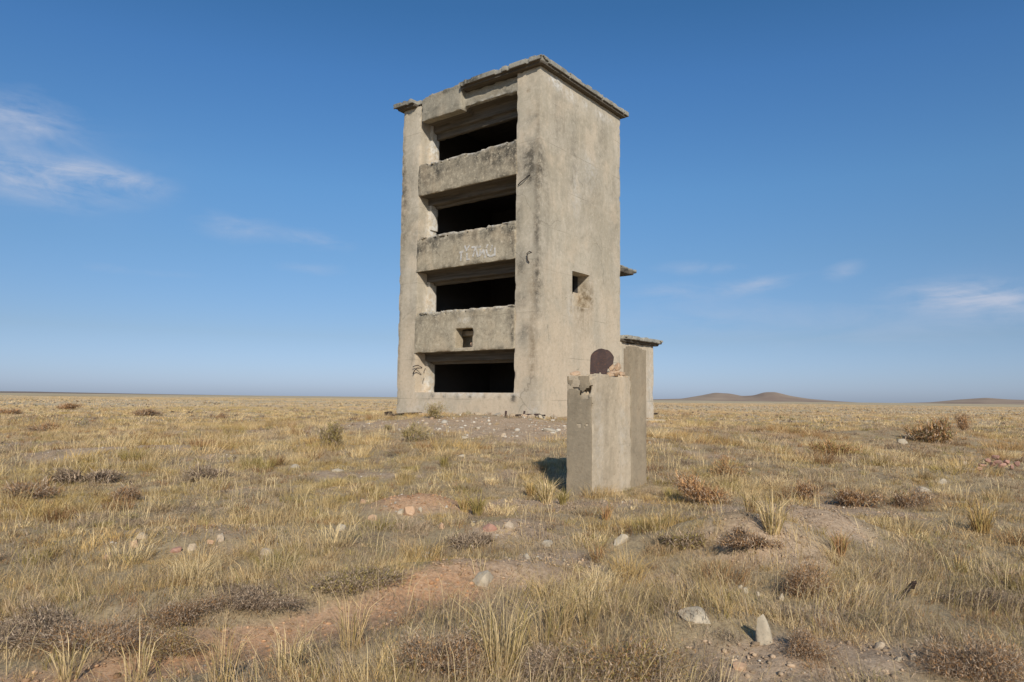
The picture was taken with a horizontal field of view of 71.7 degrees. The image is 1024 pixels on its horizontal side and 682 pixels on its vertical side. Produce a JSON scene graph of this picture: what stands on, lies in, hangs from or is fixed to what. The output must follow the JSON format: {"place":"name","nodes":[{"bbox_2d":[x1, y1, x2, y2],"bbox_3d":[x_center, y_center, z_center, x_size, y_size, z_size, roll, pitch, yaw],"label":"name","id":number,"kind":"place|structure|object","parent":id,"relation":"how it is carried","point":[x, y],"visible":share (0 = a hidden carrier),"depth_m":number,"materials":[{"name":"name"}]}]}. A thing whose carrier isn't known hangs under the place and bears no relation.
{"place":"outdoors","nodes":[
{"label":"outdoors","id":0,"kind":"place"},
{"bbox_2d":[0,391,248,395],"bbox_3d":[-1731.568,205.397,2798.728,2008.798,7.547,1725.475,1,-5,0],"label":"hills","id":1,"kind":"structure","parent":0,"point":[79,393],"depth_m":2581.15,"materials":[{"name":"brown soil"}]},
{"bbox_2d":[0,393,1023,681],"bbox_3d":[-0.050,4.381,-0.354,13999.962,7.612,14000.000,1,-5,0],"label":"ground","id":2,"kind":"structure","parent":0,"point":[432,507],"depth_m":7.23,"materials":[{"name":"soil"}]},
{"bbox_2d":[1,475,78,499],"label":"bush","id":3,"kind":"object","parent":2,"relation":"on","point":[17,486],"visible":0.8,"depth_m":10.54,"materials":[{"name":"brown plant"}]},
{"bbox_2d":[20,419,63,431],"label":"bush","id":4,"kind":"object","parent":2,"relation":"on","point":[43,427],"visible":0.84,"depth_m":28.96,"materials":[{"name":"brown plant"}]},
{"bbox_2d":[0,593,96,653],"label":"bush","id":5,"kind":"object","parent":2,"relation":"on","point":[39,620],"visible":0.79,"depth_m":4.72,"materials":[{"name":"plant"}]},
{"bbox_2d":[56,402,83,408],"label":"bush","id":6,"kind":"object","parent":2,"relation":"on","point":[67,405],"visible":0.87,"depth_m":74.99,"materials":[{"name":"brown plant"}]},
{"bbox_2d":[30,628,117,681],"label":"feathergrass","id":7,"kind":"object","parent":2,"relation":"on","point":[64,667],"visible":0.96,"depth_m":4.20,"materials":[{"name":"beige plant"}]},
{"bbox_2d":[23,466,135,484],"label":"bush","id":8,"kind":"object","parent":2,"relation":"on","point":[109,475],"visible":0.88,"depth_m":12.34,"materials":[{"name":"brown plant"}]},
{"bbox_2d":[7,611,164,657],"bbox_3d":[-2.701,1.910,4.580,0.993,0.240,0.610,1,-5,0],"label":"bush","id":9,"kind":"object","parent":2,"relation":"on","point":[126,632],"visible":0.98,"depth_m":4.55,"materials":[{"name":"brown plant"}]},
{"bbox_2d":[107,483,145,501],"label":"bush","id":10,"kind":"object","parent":2,"relation":"on","point":[128,493],"visible":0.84,"depth_m":10.38,"materials":[{"name":"brown plant"}]},
{"bbox_2d":[83,615,175,681],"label":"feathergrass","id":11,"kind":"object","parent":2,"relation":"on","point":[144,667],"visible":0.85,"depth_m":4.23,"materials":[{"name":"beige plant"}]},
{"bbox_2d":[130,540,138,547],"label":"stone","id":12,"kind":"object","parent":2,"relation":"on","point":[134,544],"visible":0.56,"depth_m":7.13,"materials":[{"name":"beige stone"}]},
{"bbox_2d":[135,532,147,538],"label":"stone","id":13,"kind":"object","parent":2,"relation":"on","point":[140,536],"visible":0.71,"depth_m":7.35,"materials":[{"name":"beige stone"}]},
{"bbox_2d":[124,619,224,667],"bbox_3d":[-2.220,1.929,4.562,0.632,0.272,0.438,1,-5,0],"label":"bush","id":14,"kind":"object","parent":2,"relation":"on","point":[175,648],"visible":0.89,"depth_m":4.57,"materials":[{"name":"brown plant"}]},
{"bbox_2d":[170,546,181,552],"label":"stone","id":15,"kind":"object","parent":2,"relation":"on","point":[178,549],"visible":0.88,"depth_m":7.09,"materials":[{"name":"pink stone"}]},
{"bbox_2d":[139,588,231,632],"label":"bush","id":16,"kind":"object","parent":2,"relation":"on","point":[183,612],"visible":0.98,"depth_m":4.96,"materials":[{"name":"plant"}]},
{"bbox_2d":[187,543,196,550],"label":"stone","id":17,"kind":"object","parent":2,"relation":"on","point":[192,546],"visible":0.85,"depth_m":7.18,"materials":[{"name":"beige stone"}]},
{"bbox_2d":[148,607,261,681],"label":"feathergrass","id":18,"kind":"object","parent":2,"relation":"on","point":[230,663],"visible":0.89,"depth_m":4.09,"materials":[{"name":"beige plant"}]},
{"bbox_2d":[177,461,235,481],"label":"bush","id":19,"kind":"object","parent":2,"relation":"on","point":[209,472],"visible":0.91,"depth_m":12.88,"materials":[{"name":"brown plant"}]},
{"bbox_2d":[215,533,224,541],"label":"stone","id":20,"kind":"object","parent":2,"relation":"on","point":[219,536],"visible":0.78,"depth_m":7.50,"materials":[{"name":"beige stone"}]},
{"bbox_2d":[215,412,230,419],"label":"bush","id":21,"kind":"object","parent":2,"relation":"on","point":[222,415],"visible":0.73,"depth_m":47.86,"materials":[{"name":"brown plant"}]},
{"bbox_2d":[205,581,321,615],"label":"bush","id":22,"kind":"object","parent":2,"relation":"on","point":[254,598],"visible":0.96,"depth_m":5.29,"materials":[{"name":"brown plant"}]},
{"bbox_2d":[259,548,270,554],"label":"stone","id":23,"kind":"object","parent":2,"relation":"on","point":[266,549],"visible":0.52,"depth_m":7.04,"materials":[{"name":"beige stone"}]},
{"bbox_2d":[251,616,319,677],"bbox_3d":[-1.318,1.794,4.193,0.549,0.380,0.554,1,-5,0],"label":"feathergrass","id":24,"kind":"object","parent":2,"relation":"on","point":[285,661],"visible":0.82,"depth_m":4.20,"materials":[{"name":"beige plant"}]},
{"bbox_2d":[310,418,348,446],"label":"bush","id":25,"kind":"object","parent":2,"relation":"on","point":[334,433],"visible":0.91,"depth_m":17.53,"materials":[{"name":"plant"}]},
{"bbox_2d":[335,524,345,530],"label":"stone","id":26,"kind":"object","parent":2,"relation":"on","point":[341,525],"visible":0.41,"depth_m":8.31,"materials":[{"name":"beige stone"}]},
{"bbox_2d":[290,560,424,597],"bbox_3d":[-1.239,1.917,5.726,1.089,0.215,0.869,1,-5,0],"label":"bush","id":27,"kind":"object","parent":2,"relation":"on","point":[327,581],"visible":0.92,"depth_m":5.71,"materials":[{"name":"brown plant"}]},
{"bbox_2d":[317,576,402,649],"bbox_3d":[-1.068,1.751,4.539,0.761,0.464,0.662,-1,-5,21],"label":"feathergrass","id":28,"kind":"object","parent":2,"relation":"on","point":[354,630],"visible":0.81,"depth_m":4.57,"materials":[{"name":"beige plant"}]},
{"bbox_2d":[368,514,376,520],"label":"stone","id":29,"kind":"object","parent":2,"relation":"on","point":[371,516],"visible":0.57,"depth_m":8.87,"materials":[{"name":"beige stone"}]},
{"bbox_2d":[383,424,393,429],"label":"bush","id":30,"kind":"object","parent":2,"relation":"on","point":[388,427],"visible":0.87,"depth_m":21.45,"materials":[{"name":"plant"}]},
{"bbox_2d":[392,412,421,415],"bbox_3d":[-4.201,2.915,28.122,1.706,0.210,0.100,-3,-6,37],"label":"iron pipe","id":31,"kind":"object","parent":2,"relation":"on","point":[405,413],"visible":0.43,"depth_m":28.15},
{"bbox_2d":[404,506,415,515],"bbox_3d":[-1.330,2.231,9.207,0.134,0.164,0.136,-3,-6,41],"label":"stone","id":32,"kind":"object","parent":2,"relation":"on","point":[409,510],"visible":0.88,"depth_m":9.18,"materials":[{"name":"stone"}]},
{"bbox_2d":[399,417,435,441],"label":"bush","id":33,"kind":"object","parent":2,"relation":"on","point":[405,432],"visible":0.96,"depth_m":18.86,"materials":[{"name":"plant"}]},
{"bbox_2d":[422,400,446,418],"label":"bush","id":34,"kind":"object","parent":2,"relation":"on","point":[432,410],"visible":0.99,"depth_m":24.51,"materials":[{"name":"brown plant"}]},
{"bbox_2d":[439,453,449,466],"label":"feathergrass","id":35,"kind":"object","parent":2,"relation":"on","point":[443,461],"visible":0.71,"depth_m":14.44,"materials":[{"name":"plant"}]},
{"bbox_2d":[386,617,502,681],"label":"bush","id":36,"kind":"object","parent":2,"relation":"on","point":[461,646],"visible":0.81,"depth_m":4.17,"materials":[{"name":"brown plant"}]},
{"bbox_2d":[448,490,477,512],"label":"feathergrass","id":37,"kind":"object","parent":2,"relation":"on","point":[465,506],"visible":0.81,"depth_m":9.50,"materials":[{"name":"beige plant"}]},
{"bbox_2d":[441,530,496,550],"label":"bush","id":38,"kind":"object","parent":2,"relation":"on","point":[471,537],"visible":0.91,"depth_m":7.58,"materials":[{"name":"brown plant"}]},
{"bbox_2d":[460,488,495,515],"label":"feathergrass","id":39,"kind":"object","parent":2,"relation":"on","point":[475,506],"visible":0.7,"depth_m":9.32,"materials":[{"name":"beige plant"}]},
{"bbox_2d":[473,570,493,586],"bbox_3d":[-0.252,2.040,6.050,0.196,0.152,0.162,-7,1,-3],"label":"stone","id":40,"kind":"object","parent":2,"relation":"on","point":[487,576],"visible":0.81,"depth_m":6.00,"materials":[{"name":"beige stone"}]},
{"bbox_2d":[483,523,496,531],"bbox_3d":[-0.251,2.154,8.137,0.157,0.119,0.103,3,-5,-31],"label":"stone","id":41,"kind":"object","parent":2,"relation":"on","point":[491,527],"visible":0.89,"depth_m":8.10,"materials":[{"name":"pink stone"}]},
{"bbox_2d":[426,571,560,679],"bbox_3d":[-0.090,1.696,4.290,1.024,0.624,0.890,1,-5,0],"label":"feathergrass","id":42,"kind":"object","parent":2,"relation":"on","point":[487,641],"visible":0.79,"depth_m":4.24,"materials":[{"name":"beige plant"}]},
{"bbox_2d":[504,521,514,529],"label":"stone","id":43,"kind":"object","parent":2,"relation":"on","point":[508,525],"visible":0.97,"depth_m":8.17,"materials":[{"name":"beige stone"}]},
{"bbox_2d":[0,395,1023,681],"bbox_3d":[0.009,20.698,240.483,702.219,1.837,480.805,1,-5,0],"label":"dry grass","id":44,"kind":"structure","parent":2,"relation":"on","point":[218,427],"depth_m":11.64,"materials":[{"name":"beige plant"}]},
{"bbox_2d":[0,408,23,414],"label":"bush","id":45,"kind":"object","parent":44,"relation":"on","point":[9,411],"visible":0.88,"depth_m":56.13,"materials":[{"name":"brown plant"}]},
{"bbox_2d":[131,408,163,415],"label":"bush","id":46,"kind":"object","parent":44,"relation":"on","point":[148,411],"visible":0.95,"depth_m":54.65,"materials":[{"name":"brown plant"}]},
{"bbox_2d":[0,398,1023,681],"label":"scrub","id":47,"kind":"object","parent":2,"relation":"on","point":[372,536],"visible":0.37,"depth_m":7.82,"materials":[{"name":"brown plant"}]},
{"bbox_2d":[0,440,1023,681],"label":"grass wisps","id":48,"kind":"object","parent":2,"relation":"on","point":[640,611],"depth_m":5.34,"materials":[{"name":"beige plant"}]},
{"bbox_2d":[3,414,1022,681],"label":"pebbles","id":49,"kind":"object","parent":2,"relation":"on","point":[753,644],"visible":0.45,"depth_m":6.73,"materials":[{"name":"stone"}]},
{"bbox_2d":[393,54,662,418],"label":"watchtower","id":50,"kind":"structure","parent":2,"relation":"on","point":[512,269],"depth_m":27.43,"materials":[{"name":"concrete"}]},
{"bbox_2d":[515,411,545,415],"bbox_3d":[0.645,2.497,24.260,1.316,0.201,0.145,-3,-6,42],"label":"rusty rod","id":51,"kind":"object","parent":2,"relation":"on","point":[529,414],"visible":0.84,"depth_m":24.32,"materials":[{"name":"metal"}]},
{"bbox_2d":[523,477,540,496],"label":"feathergrass","id":52,"kind":"object","parent":2,"relation":"on","point":[530,488],"visible":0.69,"depth_m":11.52,"materials":[{"name":"beige plant"}]},
{"bbox_2d":[497,578,591,663],"bbox_3d":[0.221,1.730,4.390,0.778,0.567,0.905,1,-5,0],"label":"feathergrass","id":53,"kind":"object","parent":2,"relation":"on","point":[552,631],"visible":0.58,"depth_m":4.42,"materials":[{"name":"beige plant"}]},
{"bbox_2d":[524,475,568,503],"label":"feathergrass","id":54,"kind":"object","parent":2,"relation":"on","point":[547,495],"visible":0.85,"depth_m":10.65,"materials":[{"name":"beige plant"}]},
{"bbox_2d":[541,540,552,546],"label":"stone","id":55,"kind":"object","parent":2,"relation":"on","point":[547,543],"visible":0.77,"depth_m":7.66,"materials":[{"name":"beige stone"}]},
{"bbox_2d":[503,637,593,681],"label":"bush","id":56,"kind":"object","parent":2,"relation":"on","point":[543,664],"visible":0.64,"depth_m":4.13,"materials":[{"name":"brown plant"}]},
{"bbox_2d":[543,428,558,431],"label":"stone","id":57,"kind":"object","parent":2,"relation":"on","point":[548,429],"visible":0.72,"depth_m":20.73,"materials":[{"name":"beige stone"}]},
{"bbox_2d":[502,542,605,638],"bbox_3d":[0.304,1.733,4.881,0.862,0.564,0.819,5,-6,-44],"label":"feathergrass","id":58,"kind":"object","parent":2,"relation":"on","point":[565,609],"visible":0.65,"depth_m":4.79,"materials":[{"name":"beige plant"}]},
{"bbox_2d":[553,487,577,504],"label":"feathergrass","id":59,"kind":"object","parent":2,"relation":"on","point":[562,499],"visible":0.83,"depth_m":10.51,"materials":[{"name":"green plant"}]},
{"bbox_2d":[561,560,620,628],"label":"feathergrass","id":60,"kind":"object","parent":2,"relation":"on","point":[580,614],"visible":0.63,"depth_m":4.90,"materials":[{"name":"beige plant"}]},
{"bbox_2d":[578,534,612,562],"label":"feathergrass","id":61,"kind":"object","parent":2,"relation":"on","point":[596,559],"visible":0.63,"depth_m":7.01,"materials":[{"name":"beige plant"}]},
{"bbox_2d":[566,346,646,495],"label":"concrete pillar","id":62,"kind":"structure","parent":2,"relation":"on","point":[606,430],"depth_m":12.09,"materials":[{"name":"beige concrete"}]},
{"bbox_2d":[570,371,580,375],"bbox_3d":[1.080,0.553,12.079,0.208,0.065,0.119,-4,32,-23],"label":"broken brick","id":63,"kind":"object","parent":62,"relation":"on","point":[576,373],"visible":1,"depth_m":12.04,"materials":[{"name":"beige brick"}]},
{"bbox_2d":[590,349,613,373],"bbox_3d":[1.558,0.370,12.280,0.410,0.481,0.044,0,-11,14],"label":"rusty plate","id":64,"kind":"object","parent":62,"relation":"on","point":[601,361],"visible":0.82,"depth_m":12.27,"materials":[{"name":"metal"}]},
{"bbox_2d":[614,370,619,376],"bbox_3d":[1.834,0.577,12.583,0.174,0.119,0.157,-7,-2,22],"label":"broken brick","id":65,"kind":"object","parent":62,"relation":"on","point":[617,372],"visible":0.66,"depth_m":12.54,"materials":[{"name":"beige brick"}]},
{"bbox_2d":[614,363,621,369],"bbox_3d":[1.885,0.461,12.623,0.121,0.161,0.170,12,10,43],"label":"broken brick","id":66,"kind":"object","parent":65,"relation":"on","point":[617,366],"visible":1,"depth_m":12.57,"materials":[{"name":"beige brick"}]},
{"bbox_2d":[597,501,619,519],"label":"feathergrass","id":67,"kind":"object","parent":2,"relation":"on","point":[608,513],"visible":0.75,"depth_m":9.25,"materials":[{"name":"brown plant"}]},
{"bbox_2d":[614,534,628,545],"bbox_3d":[1.184,2.177,7.745,0.168,0.138,0.098,4,-6,-37],"label":"stone","id":68,"kind":"object","parent":2,"relation":"on","point":[624,538],"visible":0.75,"depth_m":7.72,"materials":[{"name":"beige stone"}]},
{"bbox_2d":[543,627,716,681],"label":"bush","id":69,"kind":"object","parent":2,"relation":"on","point":[629,663],"visible":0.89,"depth_m":4.12,"materials":[{"name":"brown plant"}]},
{"bbox_2d":[651,528,711,549],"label":"bush","id":70,"kind":"object","parent":2,"relation":"on","point":[690,539],"visible":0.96,"depth_m":7.28,"materials":[{"name":"beige plant"}]},
{"bbox_2d":[678,606,710,623],"bbox_3d":[1.262,1.894,4.886,0.228,0.115,0.189,3,3,20],"label":"stone","id":71,"kind":"object","parent":2,"relation":"on","point":[699,617],"visible":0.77,"depth_m":4.83,"materials":[{"name":"beige stone"}]},
{"bbox_2d":[667,466,732,504],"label":"bush","id":72,"kind":"object","parent":2,"relation":"on","point":[689,491],"visible":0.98,"depth_m":10.72,"materials":[{"name":"brown plant"}]},
{"bbox_2d":[688,578,717,604],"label":"feathergrass","id":73,"kind":"object","parent":2,"relation":"on","point":[702,590],"visible":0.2,"depth_m":5.70,"materials":[{"name":"beige plant"}]},
{"bbox_2d":[709,451,746,477],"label":"bush","id":74,"kind":"object","parent":2,"relation":"on","point":[724,463],"visible":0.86,"depth_m":13.70,"materials":[{"name":"brown plant"}]},
{"bbox_2d":[732,661,746,670],"bbox_3d":[1.357,1.951,4.213,0.095,0.079,0.078,1,-5,-5],"label":"stone","id":75,"kind":"object","parent":2,"relation":"on","point":[742,665],"visible":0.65,"depth_m":4.19,"materials":[{"name":"beige stone"}]},
{"bbox_2d":[707,522,786,549],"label":"bush","id":76,"kind":"object","parent":2,"relation":"on","point":[744,538],"visible":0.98,"depth_m":6.97,"materials":[{"name":"brown plant"}]},
{"bbox_2d":[732,485,767,512],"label":"feathergrass","id":77,"kind":"object","parent":2,"relation":"on","point":[747,499],"visible":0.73,"depth_m":7.66,"materials":[{"name":"beige plant"}]},
{"bbox_2d":[755,614,772,644],"bbox_3d":[1.623,1.920,4.562,0.111,0.333,0.087,-6,2,10],"label":"stone","id":78,"kind":"object","parent":2,"relation":"on","point":[763,632],"visible":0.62,"depth_m":4.54,"materials":[{"name":"beige stone"}]},
{"bbox_2d":[750,482,803,534],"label":"feathergrass","id":79,"kind":"object","parent":2,"relation":"on","point":[771,520],"visible":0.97,"depth_m":7.21,"materials":[{"name":"beige plant"}]},
{"bbox_2d":[771,556,841,601],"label":"bush","id":80,"kind":"object","parent":2,"relation":"on","point":[802,573],"visible":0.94,"depth_m":5.94,"materials":[{"name":"brown plant"}]},
{"bbox_2d":[789,478,825,500],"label":"bush","id":81,"kind":"object","parent":2,"relation":"on","point":[806,489],"visible":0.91,"depth_m":11.28,"materials":[{"name":"brown plant"}]},
{"bbox_2d":[770,623,851,666],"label":"bush","id":82,"kind":"object","parent":2,"relation":"on","point":[804,644],"visible":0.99,"depth_m":4.33,"materials":[{"name":"brown plant"}]},
{"bbox_2d":[803,436,867,455],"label":"bush","id":83,"kind":"object","parent":2,"relation":"on","point":[832,447],"visible":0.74,"depth_m":18.01,"materials":[{"name":"brown plant"}]},
{"bbox_2d":[820,526,853,555],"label":"feathergrass","id":84,"kind":"object","parent":2,"relation":"on","point":[843,543],"visible":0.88,"depth_m":7.00,"materials":[{"name":"beige plant"}]},
{"bbox_2d":[828,485,891,506],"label":"bush","id":85,"kind":"object","parent":2,"relation":"on","point":[850,497],"visible":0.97,"depth_m":10.55,"materials":[{"name":"brown plant"}]},
{"bbox_2d":[874,642,884,649],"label":"stone","id":86,"kind":"object","parent":2,"relation":"on","point":[880,645],"visible":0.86,"depth_m":4.59,"materials":[{"name":"beige stone"}]},
{"bbox_2d":[894,656,901,661],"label":"stone","id":87,"kind":"object","parent":2,"relation":"on","point":[899,659],"visible":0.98,"depth_m":4.38,"materials":[{"name":"beige stone"}]},
{"bbox_2d":[897,439,907,444],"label":"stone","id":88,"kind":"object","parent":2,"relation":"on","point":[902,440],"visible":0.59,"depth_m":23.34,"materials":[{"name":"white stone"}]},
{"bbox_2d":[899,580,916,600],"bbox_3d":[3.258,2.052,5.838,0.153,0.170,0.074,1,-5,0],"label":"iron scrap","id":89,"kind":"object","parent":2,"relation":"on","point":[912,585],"visible":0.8,"depth_m":5.82,"materials":[{"name":"brown metal"}]},
{"bbox_2d":[909,652,918,660],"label":"stone","id":90,"kind":"object","parent":2,"relation":"on","point":[914,654],"visible":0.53,"depth_m":4.42,"materials":[{"name":"beige stone"}]},
{"bbox_2d":[888,485,941,507],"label":"bush","id":91,"kind":"object","parent":2,"relation":"on","point":[903,500],"visible":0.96,"depth_m":10.66,"materials":[{"name":"brown plant"}]},
{"bbox_2d":[915,486,932,492],"bbox_3d":[7.183,2.619,12.346,0.282,0.140,0.258,7,-2,22],"label":"stone","id":92,"kind":"object","parent":2,"relation":"on","point":[924,488],"visible":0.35,"depth_m":12.29,"materials":[{"name":"beige stone"}]},
{"bbox_2d":[898,411,959,443],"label":"bush","id":93,"kind":"object","parent":2,"relation":"on","point":[937,431],"visible":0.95,"depth_m":24.04,"materials":[{"name":"brown plant"}]},
{"bbox_2d":[952,413,971,431],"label":"bush","id":94,"kind":"object","parent":2,"relation":"on","point":[962,421],"visible":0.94,"depth_m":40.89,"materials":[{"name":"brown plant"}]},
{"bbox_2d":[901,631,1023,681],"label":"bush","id":95,"kind":"object","parent":2,"relation":"on","point":[986,651],"visible":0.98,"depth_m":4.19,"materials":[{"name":"brown plant"}]},
{"bbox_2d":[931,585,1023,611],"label":"bush","id":96,"kind":"object","parent":2,"relation":"on","point":[979,600],"visible":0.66,"depth_m":5.74,"materials":[{"name":"brown plant"}]},
{"bbox_2d":[950,495,1011,533],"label":"feathergrass","id":97,"kind":"object","parent":2,"relation":"on","point":[982,522],"visible":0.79,"depth_m":8.75,"materials":[{"name":"beige plant"}]},
{"bbox_2d":[0,0,1023,402],"label":"sky","id":98,"kind":"structure","parent":0,"point":[819,199],"materials":[{"name":"blue"}]},
{"bbox_2d":[653,392,842,401],"bbox_3d":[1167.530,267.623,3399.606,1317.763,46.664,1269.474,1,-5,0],"label":"hills","id":99,"kind":"structure","parent":0,"point":[772,397],"depth_m":3094.72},
{"bbox_2d":[920,398,1023,403],"bbox_3d":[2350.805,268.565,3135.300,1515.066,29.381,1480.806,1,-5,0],"label":"hills","id":100,"kind":"structure","parent":0,"point":[985,401],"depth_m":2987.69,"materials":[{"name":"brown soil"}]}
]}

